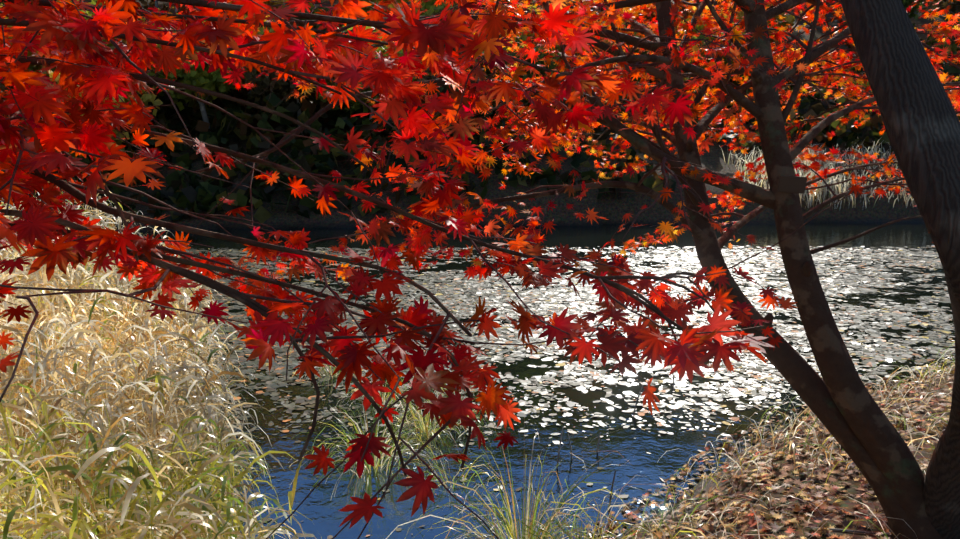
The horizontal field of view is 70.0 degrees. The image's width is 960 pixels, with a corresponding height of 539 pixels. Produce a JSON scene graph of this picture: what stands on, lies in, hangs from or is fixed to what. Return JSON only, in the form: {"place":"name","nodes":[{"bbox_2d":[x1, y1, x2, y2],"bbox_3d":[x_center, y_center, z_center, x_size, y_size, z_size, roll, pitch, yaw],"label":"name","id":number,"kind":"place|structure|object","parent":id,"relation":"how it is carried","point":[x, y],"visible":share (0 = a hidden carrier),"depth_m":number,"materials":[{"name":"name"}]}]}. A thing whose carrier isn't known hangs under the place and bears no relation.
{"place":"outdoors","nodes":[
{"label":"outdoors","id":0,"kind":"place"},
{"bbox_2d":[0,0,778,538],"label":"branches","id":1,"kind":"object","parent":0,"point":[178,270],"depth_m":1.54,"materials":[{"name":"brown wood"}]},
{"bbox_2d":[7,117,661,330],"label":"maple leaves","id":2,"kind":"object","parent":1,"relation":"attached to","point":[643,318],"visible":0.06,"depth_m":2.67,"materials":[{"name":"red plant"}]},
{"bbox_2d":[0,0,798,528],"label":"maple leaves","id":3,"kind":"object","parent":1,"relation":"attached to","point":[70,34],"visible":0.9,"depth_m":1.51,"materials":[{"name":"red plant"}]},
{"bbox_2d":[1,0,959,538],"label":"ground","id":4,"kind":"structure","parent":0,"point":[611,208],"depth_m":26.15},
{"bbox_2d":[1,302,223,537],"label":"grass blades","id":5,"kind":"object","parent":4,"relation":"on","point":[75,466],"depth_m":5.69,"materials":[{"name":"green plant"}]},
{"bbox_2d":[0,180,321,538],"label":"reed bed","id":6,"kind":"object","parent":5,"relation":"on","point":[138,353],"visible":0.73,"depth_m":4.38,"materials":[{"name":"beige plant"}]},
{"bbox_2d":[0,0,959,163],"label":"forest","id":7,"kind":"object","parent":4,"relation":"on","point":[199,77],"depth_m":31.53,"materials":[{"name":"plant"}]},
{"bbox_2d":[0,2,959,226],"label":"bank shrubs","id":8,"kind":"object","parent":4,"relation":"on","point":[207,193],"visible":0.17,"depth_m":28.55,"materials":[{"name":"green plant"}]},
{"bbox_2d":[286,357,691,538],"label":"sedge tufts","id":9,"kind":"object","parent":4,"relation":"on","point":[528,524],"visible":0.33,"depth_m":4.38,"materials":[{"name":"green plant"}]},
{"bbox_2d":[129,0,959,538],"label":"maple tree","id":10,"kind":"object","parent":4,"relation":"on","point":[846,410],"depth_m":3.59,"materials":[{"name":"brown wood"}]},
{"bbox_2d":[45,0,959,371],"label":"maple leaves","id":11,"kind":"object","parent":10,"relation":"attached to","point":[615,18],"visible":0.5,"depth_m":4.19,"materials":[{"name":"red plant"}]},
{"bbox_2d":[777,175,806,193],"bbox_3d":[1.584,-0.431,3.478,0.130,0.085,0.012,6,18,10],"label":"name tag","id":12,"kind":"object","parent":10,"relation":"attached to","point":[792,184],"visible":1,"depth_m":3.47,"materials":[{"name":"black"}]},
{"bbox_2d":[454,365,674,510],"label":"dead stems","id":13,"kind":"object","parent":4,"relation":"on","point":[597,444],"visible":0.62,"depth_m":5.59,"materials":[{"name":"plant"}]},
{"bbox_2d":[560,340,954,538],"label":"fallen leaves","id":14,"kind":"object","parent":4,"relation":"on","point":[793,450],"depth_m":4.65,"materials":[{"name":"brown plant"}]},
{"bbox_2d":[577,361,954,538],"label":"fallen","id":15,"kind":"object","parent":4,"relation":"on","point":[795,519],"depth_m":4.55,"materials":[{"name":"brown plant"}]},
{"bbox_2d":[721,137,913,209],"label":"bank reeds","id":16,"kind":"object","parent":4,"relation":"on","point":[832,180],"visible":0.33,"depth_m":28.64,"materials":[{"name":"beige plant"}]},
{"bbox_2d":[840,0,959,538],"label":"tree trunk","id":17,"kind":"object","parent":4,"relation":"on","point":[920,119],"visible":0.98,"depth_m":2.47,"materials":[{"name":"brown plant"}]},
{"bbox_2d":[133,222,954,538],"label":"pond water","id":18,"kind":"structure","parent":0,"point":[631,462],"depth_m":6.40,"materials":[{"name":"blue liquid"}]},
{"bbox_2d":[170,245,954,538],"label":"lily pads","id":19,"kind":"object","parent":18,"relation":"on","point":[559,295],"visible":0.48,"depth_m":10.21,"materials":[{"name":"grey plant"}]}
]}

